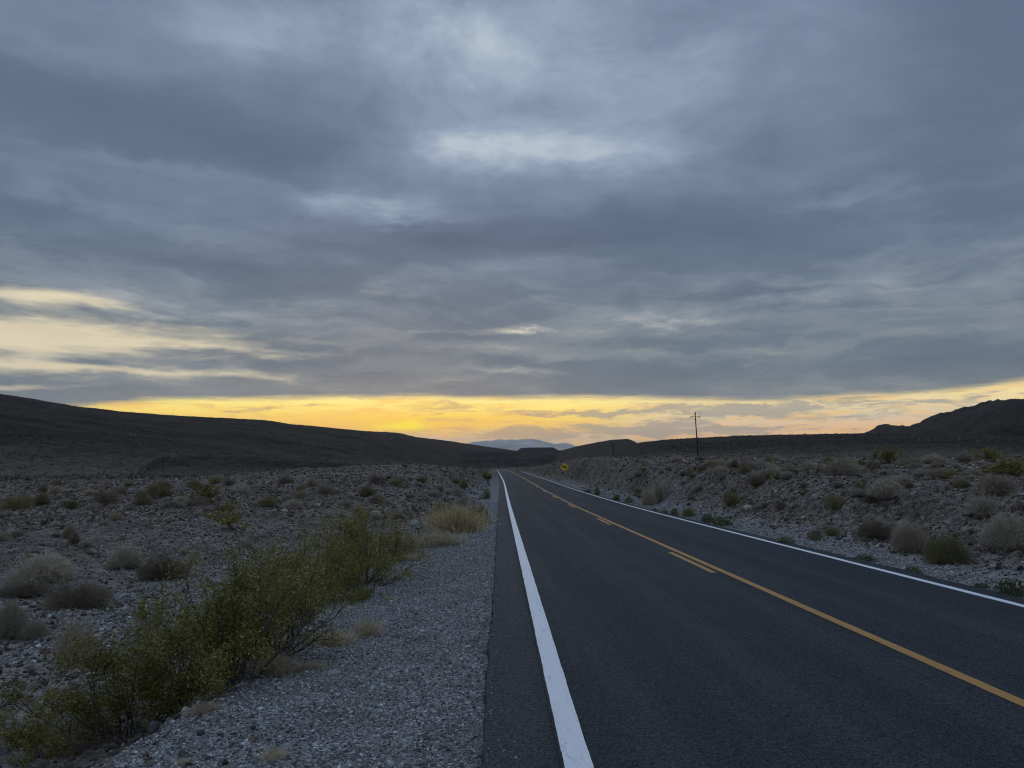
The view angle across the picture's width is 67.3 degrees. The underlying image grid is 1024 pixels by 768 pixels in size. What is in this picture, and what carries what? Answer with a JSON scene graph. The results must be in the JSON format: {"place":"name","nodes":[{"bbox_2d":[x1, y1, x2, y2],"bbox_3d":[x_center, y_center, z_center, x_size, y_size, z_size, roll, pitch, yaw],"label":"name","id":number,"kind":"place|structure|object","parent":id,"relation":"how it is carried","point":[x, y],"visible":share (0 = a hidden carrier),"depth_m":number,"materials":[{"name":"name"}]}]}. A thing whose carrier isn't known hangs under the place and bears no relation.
{"place":"outdoors","nodes":[
{"label":"outdoors","id":0,"kind":"place"},
{"bbox_2d":[0,394,1023,767],"bbox_3d":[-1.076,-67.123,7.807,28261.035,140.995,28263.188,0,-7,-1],"label":"ground","id":1,"kind":"structure","parent":0,"point":[998,418],"depth_m":31.67,"materials":[{"name":"gravel"}]},
{"bbox_2d":[0,596,31,639],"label":"desert shrub","id":2,"kind":"object","parent":1,"relation":"on","point":[13,618],"visible":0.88,"depth_m":11.37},
{"bbox_2d":[10,529,26,537],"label":"desert shrub","id":3,"kind":"object","parent":1,"relation":"on","point":[17,534],"visible":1,"depth_m":23.82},
{"bbox_2d":[0,492,36,510],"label":"desert shrub","id":4,"kind":"object","parent":1,"relation":"on","point":[11,502],"visible":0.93,"depth_m":32.32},
{"bbox_2d":[0,578,56,597],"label":"desert shrub","id":5,"kind":"object","parent":1,"relation":"on","point":[25,589],"visible":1,"depth_m":15.51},
{"bbox_2d":[8,721,51,750],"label":"weed","id":6,"kind":"object","parent":1,"relation":"on","point":[12,747],"visible":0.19,"depth_m":6.84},
{"bbox_2d":[0,682,67,767],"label":"creosote bush","id":7,"kind":"object","parent":1,"relation":"on","point":[37,713],"visible":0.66,"depth_m":6.74,"materials":[{"name":"green plant"}]},
{"bbox_2d":[14,615,56,639],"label":"desert shrub","id":8,"kind":"object","parent":1,"relation":"on","point":[33,629],"visible":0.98,"depth_m":11.36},
{"bbox_2d":[1,547,82,584],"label":"desert shrub","id":9,"kind":"object","parent":1,"relation":"on","point":[48,568],"visible":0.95,"depth_m":16.58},
{"bbox_2d":[32,490,53,504],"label":"desert shrub","id":10,"kind":"object","parent":1,"relation":"on","point":[41,500],"visible":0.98,"depth_m":34.92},
{"bbox_2d":[47,484,64,493],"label":"desert shrub","id":11,"kind":"object","parent":1,"relation":"on","point":[57,489],"visible":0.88,"depth_m":44.07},
{"bbox_2d":[34,721,98,758],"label":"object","id":12,"kind":"object","parent":1,"relation":"on","point":[73,741],"visible":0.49,"depth_m":6.74,"materials":[{"name":"plant"}]},
{"bbox_2d":[61,523,74,537],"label":"desert shrub","id":13,"kind":"object","parent":1,"relation":"on","point":[68,531],"visible":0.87,"depth_m":23.91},
{"bbox_2d":[57,497,81,508],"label":"desert shrub","id":14,"kind":"object","parent":1,"relation":"on","point":[69,504],"visible":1,"depth_m":31.66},
{"bbox_2d":[67,531,81,541],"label":"desert shrub","id":15,"kind":"object","parent":1,"relation":"on","point":[74,537],"visible":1,"depth_m":22.96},
{"bbox_2d":[35,577,119,611],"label":"desert shrub","id":16,"kind":"object","parent":1,"relation":"on","point":[83,596],"visible":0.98,"depth_m":13.81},
{"bbox_2d":[41,606,114,670],"bbox_3d":[-5.496,3.206,9.786,0.871,0.811,0.818,2,-7,-20],"label":"dry grass clump","id":17,"kind":"object","parent":1,"relation":"on","point":[67,646],"visible":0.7,"depth_m":9.66,"materials":[{"name":"plant"}]},
{"bbox_2d":[78,539,93,547],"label":"desert shrub","id":18,"kind":"object","parent":1,"relation":"on","point":[83,544],"visible":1,"depth_m":21.69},
{"bbox_2d":[89,486,126,506],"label":"desert shrub","id":19,"kind":"object","parent":1,"relation":"on","point":[105,499],"visible":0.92,"depth_m":32.60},
{"bbox_2d":[0,630,223,759],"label":"creosote bush","id":20,"kind":"object","parent":1,"relation":"on","point":[115,700],"visible":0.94,"depth_m":6.69,"materials":[{"name":"green plant"}]},
{"bbox_2d":[107,511,122,519],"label":"desert shrub","id":21,"kind":"object","parent":1,"relation":"on","point":[116,516],"visible":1,"depth_m":27.49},
{"bbox_2d":[111,484,130,493],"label":"desert shrub","id":22,"kind":"object","parent":1,"relation":"on","point":[123,490],"visible":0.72,"depth_m":41.78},
{"bbox_2d":[104,542,145,568],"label":"desert shrub","id":23,"kind":"object","parent":1,"relation":"on","point":[126,557],"visible":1,"depth_m":18.67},
{"bbox_2d":[130,490,156,504],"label":"desert shrub","id":24,"kind":"object","parent":1,"relation":"on","point":[142,499],"visible":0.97,"depth_m":32.06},
{"bbox_2d":[107,582,180,640],"bbox_3d":[-5.165,3.272,11.030,1.104,0.850,0.628,0,-7,-1],"label":"creosote bush","id":25,"kind":"object","parent":1,"relation":"on","point":[139,608],"visible":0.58,"depth_m":11.06,"materials":[{"name":"green plant"}]},
{"bbox_2d":[146,721,159,735],"bbox_3d":[-2.726,2.615,5.817,0.093,0.124,0.097,7,-29,16],"label":"rock","id":26,"kind":"object","parent":1,"relation":"on","point":[153,726],"visible":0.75,"depth_m":5.79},
{"bbox_2d":[132,553,192,580],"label":"desert shrub","id":27,"kind":"object","parent":1,"relation":"on","point":[152,570],"visible":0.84,"depth_m":17.14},
{"bbox_2d":[151,477,174,488],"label":"desert shrub","id":28,"kind":"object","parent":1,"relation":"on","point":[166,483],"visible":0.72,"depth_m":40.95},
{"bbox_2d":[155,485,174,496],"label":"desert shrub","id":29,"kind":"object","parent":1,"relation":"on","point":[164,491],"visible":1,"depth_m":35.61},
{"bbox_2d":[104,613,241,704],"bbox_3d":[-2.981,2.659,7.645,1.936,0.934,1.318,6,-9,-40],"label":"creosote bush","id":30,"kind":"object","parent":1,"relation":"on","point":[180,657],"visible":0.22,"depth_m":7.30,"materials":[{"name":"green plant"}]},
{"bbox_2d":[158,498,187,507],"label":"desert shrub","id":31,"kind":"object","parent":1,"relation":"on","point":[174,504],"visible":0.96,"depth_m":30.62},
{"bbox_2d":[163,756,198,765],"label":"dry grass clump","id":32,"kind":"object","parent":1,"relation":"on","point":[183,761],"visible":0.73,"depth_m":4.70,"materials":[{"name":"plant"}]},
{"bbox_2d":[182,496,207,505],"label":"desert shrub","id":33,"kind":"object","parent":1,"relation":"on","point":[192,502],"visible":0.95,"depth_m":31.48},
{"bbox_2d":[185,477,205,487],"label":"desert shrub","id":34,"kind":"object","parent":1,"relation":"on","point":[195,483],"visible":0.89,"depth_m":40.93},
{"bbox_2d":[179,699,225,716],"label":"dry grass clump","id":35,"kind":"object","parent":1,"relation":"on","point":[199,709],"visible":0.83,"depth_m":5.73,"materials":[{"name":"plant"}]},
{"bbox_2d":[188,477,220,503],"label":"creosote bush","id":36,"kind":"object","parent":1,"relation":"on","point":[207,493],"visible":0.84,"depth_m":32.52,"materials":[{"name":"green plant"}]},
{"bbox_2d":[207,475,222,482],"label":"desert shrub","id":37,"kind":"object","parent":1,"relation":"on","point":[216,480],"visible":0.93,"depth_m":46.46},
{"bbox_2d":[202,498,249,529],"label":"creosote bush","id":38,"kind":"object","parent":1,"relation":"on","point":[235,518],"visible":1,"depth_m":24.83,"materials":[{"name":"green plant"}]},
{"bbox_2d":[222,478,236,485],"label":"desert shrub","id":39,"kind":"object","parent":1,"relation":"on","point":[228,482],"visible":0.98,"depth_m":43.51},
{"bbox_2d":[124,531,352,701],"bbox_3d":[-2.352,1.970,6.731,1.870,1.307,1.699,-7,-9,44],"label":"creosote bush","id":40,"kind":"object","parent":1,"relation":"on","point":[224,647],"visible":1,"depth_m":6.57,"materials":[{"name":"green plant"}]},
{"bbox_2d":[230,482,252,493],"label":"desert shrub","id":41,"kind":"object","parent":1,"relation":"on","point":[240,488],"visible":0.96,"depth_m":36.32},
{"bbox_2d":[236,538,254,548],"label":"desert shrub","id":42,"kind":"object","parent":1,"relation":"on","point":[245,544],"visible":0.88,"depth_m":21.52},
{"bbox_2d":[256,496,278,506],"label":"desert shrub","id":43,"kind":"object","parent":1,"relation":"on","point":[270,501],"visible":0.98,"depth_m":31.41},
{"bbox_2d":[253,745,290,761],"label":"dry grass clump","id":44,"kind":"object","parent":1,"relation":"on","point":[275,754],"visible":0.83,"depth_m":4.67,"materials":[{"name":"plant"}]},
{"bbox_2d":[177,525,373,664],"bbox_3d":[-2.341,1.989,7.532,1.772,1.376,1.533,3,-7,-24],"label":"creosote bush","id":45,"kind":"object","parent":1,"relation":"on","point":[305,606],"visible":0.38,"depth_m":7.46,"materials":[{"name":"green plant"}]},
{"bbox_2d":[245,647,307,678],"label":"dry grass clump","id":46,"kind":"object","parent":1,"relation":"on","point":[283,666],"visible":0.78,"depth_m":6.78,"materials":[{"name":"plant"}]},
{"bbox_2d":[278,473,292,482],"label":"desert shrub","id":47,"kind":"object","parent":1,"relation":"on","point":[282,479],"visible":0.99,"depth_m":43.49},
{"bbox_2d":[282,496,303,508],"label":"desert shrub","id":48,"kind":"object","parent":1,"relation":"on","point":[292,503],"visible":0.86,"depth_m":31.15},
{"bbox_2d":[293,488,308,498],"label":"desert shrub","id":49,"kind":"object","parent":1,"relation":"on","point":[301,494],"visible":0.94,"depth_m":34.55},
{"bbox_2d":[289,658,332,670],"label":"dry grass clump","id":50,"kind":"object","parent":1,"relation":"on","point":[310,664],"visible":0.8,"depth_m":6.87,"materials":[{"name":"plant"}]},
{"bbox_2d":[303,476,319,486],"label":"desert shrub","id":51,"kind":"object","parent":1,"relation":"on","point":[311,481],"visible":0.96,"depth_m":39.51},
{"bbox_2d":[314,481,336,493],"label":"desert shrub","id":52,"kind":"object","parent":1,"relation":"on","point":[327,489],"visible":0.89,"depth_m":35.46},
{"bbox_2d":[270,513,392,607],"bbox_3d":[-2.707,2.532,11.060,2.039,1.317,1.480,4,-8,-28],"label":"creosote bush","id":53,"kind":"object","parent":1,"relation":"on","point":[332,559],"visible":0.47,"depth_m":10.92,"materials":[{"name":"green plant"}]},
{"bbox_2d":[297,625,365,647],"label":"dry grass clump","id":54,"kind":"object","parent":1,"relation":"on","point":[344,636],"visible":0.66,"depth_m":7.89,"materials":[{"name":"plant"}]},
{"bbox_2d":[338,587,371,604],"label":"creosote bush","id":55,"kind":"object","parent":1,"relation":"on","point":[355,597],"visible":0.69,"depth_m":10.68,"materials":[{"name":"green plant"}]},
{"bbox_2d":[341,615,387,637],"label":"dry grass clump","id":56,"kind":"object","parent":1,"relation":"on","point":[366,629],"visible":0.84,"depth_m":8.22,"materials":[{"name":"plant"}]},
{"bbox_2d":[356,484,376,495],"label":"desert shrub","id":57,"kind":"object","parent":1,"relation":"on","point":[365,491],"visible":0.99,"depth_m":34.94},
{"bbox_2d":[294,490,442,586],"bbox_3d":[-2.353,2.491,12.537,2.453,1.518,2.056,0,-7,-1],"label":"creosote bush","id":58,"kind":"object","parent":1,"relation":"on","point":[357,536],"visible":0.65,"depth_m":12.53,"materials":[{"name":"green plant"}]},
{"bbox_2d":[367,472,386,483],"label":"desert shrub","id":59,"kind":"object","parent":1,"relation":"on","point":[376,479],"visible":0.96,"depth_m":40.67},
{"bbox_2d":[369,493,387,502],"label":"desert shrub","id":60,"kind":"object","parent":1,"relation":"on","point":[374,498],"visible":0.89,"depth_m":32.80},
{"bbox_2d":[386,477,406,484],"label":"desert shrub","id":61,"kind":"object","parent":1,"relation":"on","point":[396,482],"visible":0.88,"depth_m":39.06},
{"bbox_2d":[381,534,418,556],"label":"desert shrub","id":62,"kind":"object","parent":1,"relation":"on","point":[408,545],"visible":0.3,"depth_m":16.15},
{"bbox_2d":[385,551,431,560],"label":"dry grass clump","id":63,"kind":"object","parent":1,"relation":"on","point":[412,557],"visible":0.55,"depth_m":15.51,"materials":[{"name":"plant"}]},
{"bbox_2d":[401,526,482,546],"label":"dry grass clump","id":64,"kind":"object","parent":1,"relation":"on","point":[438,539],"visible":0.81,"depth_m":18.43,"materials":[{"name":"plant"}]},
{"bbox_2d":[414,496,502,534],"bbox_3d":[-1.708,3.855,22.724,2.594,1.179,2.206,6,-9,-44],"label":"dry grass clump","id":65,"kind":"object","parent":1,"relation":"on","point":[456,520],"visible":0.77,"depth_m":22.47,"materials":[{"name":"plant"}]},
{"bbox_2d":[472,504,490,523],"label":"desert shrub","id":66,"kind":"object","parent":1,"relation":"on","point":[478,507],"visible":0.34,"depth_m":26.24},
{"bbox_2d":[0,486,1023,767],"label":"gravel","id":67,"kind":"structure","parent":1,"relation":"on","point":[484,546],"depth_m":6.57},
{"bbox_2d":[0,455,1023,767],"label":"rubble","id":68,"kind":"object","parent":1,"relation":"on","point":[46,681],"visible":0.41,"depth_m":25.81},
{"bbox_2d":[0,393,1023,480],"bbox_3d":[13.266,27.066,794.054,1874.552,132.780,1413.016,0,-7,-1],"label":"desert scrub","id":69,"kind":"object","parent":1,"relation":"on","point":[28,478],"visible":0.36,"depth_m":341.68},
{"bbox_2d":[640,483,658,505],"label":"desert shrub","id":70,"kind":"object","parent":1,"relation":"on","point":[647,499],"visible":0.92,"depth_m":39.62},
{"bbox_2d":[654,484,665,502],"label":"desert shrub","id":71,"kind":"object","parent":1,"relation":"on","point":[660,492],"visible":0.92,"depth_m":40.25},
{"bbox_2d":[669,454,683,461],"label":"desert shrub","id":72,"kind":"object","parent":1,"relation":"on","point":[677,458],"visible":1,"depth_m":48.43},
{"bbox_2d":[679,505,695,516],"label":"desert shrub","id":73,"kind":"object","parent":1,"relation":"on","point":[688,512],"visible":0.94,"depth_m":29.99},
{"bbox_2d":[700,513,713,522],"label":"weed","id":74,"kind":"object","parent":1,"relation":"on","point":[710,517],"visible":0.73,"depth_m":26.30,"materials":[{"name":"green plant"}]},
{"bbox_2d":[702,458,721,465],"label":"desert shrub","id":75,"kind":"object","parent":1,"relation":"on","point":[710,462],"visible":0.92,"depth_m":41.41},
{"bbox_2d":[711,515,732,525],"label":"weed","id":76,"kind":"object","parent":1,"relation":"on","point":[723,521],"visible":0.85,"depth_m":24.75,"materials":[{"name":"green plant"}]},
{"bbox_2d":[720,487,743,505],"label":"desert shrub","id":77,"kind":"object","parent":1,"relation":"on","point":[730,498],"visible":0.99,"depth_m":30.49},
{"bbox_2d":[738,465,753,472],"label":"desert shrub","id":78,"kind":"object","parent":1,"relation":"on","point":[744,468],"visible":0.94,"depth_m":34.19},
{"bbox_2d":[743,472,766,484],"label":"desert shrub","id":79,"kind":"object","parent":1,"relation":"on","point":[752,480],"visible":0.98,"depth_m":30.71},
{"bbox_2d":[772,499,785,508],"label":"desert shrub","id":80,"kind":"object","parent":1,"relation":"on","point":[781,505],"visible":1,"depth_m":25.52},
{"bbox_2d":[775,536,794,543],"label":"weed","id":81,"kind":"object","parent":1,"relation":"on","point":[781,540],"visible":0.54,"depth_m":18.34,"materials":[{"name":"green plant"}]},
{"bbox_2d":[778,471,794,478],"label":"desert shrub","id":82,"kind":"object","parent":1,"relation":"on","point":[784,475],"visible":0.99,"depth_m":29.27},
{"bbox_2d":[780,462,797,471],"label":"desert shrub","id":83,"kind":"object","parent":1,"relation":"on","point":[788,467],"visible":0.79,"depth_m":32.87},
{"bbox_2d":[798,460,818,470],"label":"desert shrub","id":84,"kind":"object","parent":1,"relation":"on","point":[809,465],"visible":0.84,"depth_m":37.34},
{"bbox_2d":[805,525,825,539],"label":"desert shrub","id":85,"kind":"object","parent":1,"relation":"on","point":[814,534],"visible":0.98,"depth_m":19.01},
{"bbox_2d":[822,525,840,535],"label":"desert shrub","id":86,"kind":"object","parent":1,"relation":"on","point":[831,531],"visible":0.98,"depth_m":19.63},
{"bbox_2d":[820,491,846,508],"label":"desert shrub","id":87,"kind":"object","parent":1,"relation":"on","point":[836,501],"visible":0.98,"depth_m":21.91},
{"bbox_2d":[824,454,863,475],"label":"desert shrub","id":88,"kind":"object","parent":1,"relation":"on","point":[849,467],"visible":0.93,"depth_m":29.43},
{"bbox_2d":[847,487,867,495],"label":"desert shrub","id":89,"kind":"object","parent":1,"relation":"on","point":[855,492],"visible":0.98,"depth_m":21.65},
{"bbox_2d":[854,553,876,562],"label":"weed","id":90,"kind":"object","parent":1,"relation":"on","point":[869,557],"visible":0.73,"depth_m":14.74,"materials":[{"name":"green plant"}]},
{"bbox_2d":[863,494,875,502],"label":"desert shrub","id":91,"kind":"object","parent":1,"relation":"on","point":[869,499],"visible":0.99,"depth_m":21.29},
{"bbox_2d":[852,514,894,538],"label":"desert shrub","id":92,"kind":"object","parent":1,"relation":"on","point":[872,529],"visible":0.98,"depth_m":18.27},
{"bbox_2d":[863,476,906,498],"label":"desert shrub","id":93,"kind":"object","parent":1,"relation":"on","point":[882,491],"visible":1,"depth_m":21.00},
{"bbox_2d":[868,444,903,463],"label":"creosote bush","id":94,"kind":"object","parent":1,"relation":"on","point":[888,457],"visible":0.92,"depth_m":44.88,"materials":[{"name":"green plant"}]},
{"bbox_2d":[878,473,914,482],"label":"desert shrub","id":95,"kind":"object","parent":1,"relation":"on","point":[901,479],"visible":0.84,"depth_m":22.57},
{"bbox_2d":[890,455,924,465],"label":"desert shrub","id":96,"kind":"object","parent":1,"relation":"on","point":[904,461],"visible":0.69,"depth_m":42.12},
{"bbox_2d":[890,519,929,553],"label":"desert shrub","id":97,"kind":"object","parent":1,"relation":"on","point":[909,539],"visible":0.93,"depth_m":15.61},
{"bbox_2d":[905,565,922,573],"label":"weed","id":98,"kind":"object","parent":1,"relation":"on","point":[914,569],"visible":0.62,"depth_m":12.96,"materials":[{"name":"green plant"}]},
{"bbox_2d":[911,468,934,475],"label":"desert shrub","id":99,"kind":"object","parent":1,"relation":"on","point":[923,472],"visible":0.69,"depth_m":28.86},
{"bbox_2d":[915,453,950,463],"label":"desert shrub","id":100,"kind":"object","parent":1,"relation":"on","point":[928,459],"visible":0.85,"depth_m":46.91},
{"bbox_2d":[918,529,978,564],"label":"desert shrub","id":101,"kind":"object","parent":1,"relation":"on","point":[943,551],"visible":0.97,"depth_m":13.91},
{"bbox_2d":[951,473,973,486],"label":"desert shrub","id":102,"kind":"object","parent":1,"relation":"on","point":[961,482],"visible":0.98,"depth_m":21.31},
{"bbox_2d":[952,449,976,461],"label":"desert shrub","id":103,"kind":"object","parent":1,"relation":"on","point":[962,456],"visible":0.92,"depth_m":49.22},
{"bbox_2d":[964,467,981,474],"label":"desert shrub","id":104,"kind":"object","parent":1,"relation":"on","point":[974,471],"visible":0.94,"depth_m":27.31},
{"bbox_2d":[971,582,990,588],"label":"weed","id":105,"kind":"object","parent":1,"relation":"on","point":[981,585],"visible":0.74,"depth_m":11.33,"materials":[{"name":"green plant"}]},
{"bbox_2d":[963,489,1004,517],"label":"desert shrub","id":106,"kind":"object","parent":1,"relation":"on","point":[979,507],"visible":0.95,"depth_m":17.96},
{"bbox_2d":[971,444,1011,461],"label":"creosote bush","id":107,"kind":"object","parent":1,"relation":"on","point":[990,454],"visible":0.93,"depth_m":50.81,"materials":[{"name":"green plant"}]},
{"bbox_2d":[971,469,1022,496],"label":"desert shrub","id":108,"kind":"object","parent":1,"relation":"on","point":[999,486],"visible":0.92,"depth_m":18.85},
{"bbox_2d":[974,509,1023,552],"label":"desert shrub","id":109,"kind":"object","parent":1,"relation":"on","point":[998,534],"visible":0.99,"depth_m":14.05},
{"bbox_2d":[980,455,1023,475],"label":"creosote bush","id":110,"kind":"object","parent":1,"relation":"on","point":[1009,467],"visible":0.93,"depth_m":28.57,"materials":[{"name":"green plant"}]},
{"bbox_2d":[993,576,1023,597],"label":"weed","id":111,"kind":"object","parent":1,"relation":"on","point":[1016,591],"visible":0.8,"depth_m":10.52,"materials":[{"name":"green plant"}]},
{"bbox_2d":[0,0,1023,445],"label":"sky","id":112,"kind":"structure","parent":0,"point":[574,222],"materials":[{"name":"grey"}]},
{"bbox_2d":[468,439,575,450],"bbox_3d":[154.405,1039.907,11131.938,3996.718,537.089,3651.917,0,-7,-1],"label":"mountains","id":113,"kind":"structure","parent":0,"point":[513,444],"depth_m":11382.46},
{"bbox_2d":[481,469,1023,767],"bbox_3d":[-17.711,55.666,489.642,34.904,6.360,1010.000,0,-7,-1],"label":"road","id":114,"kind":"structure","parent":0,"point":[648,638],"depth_m":7.05,"materials":[{"name":"asphalt"}]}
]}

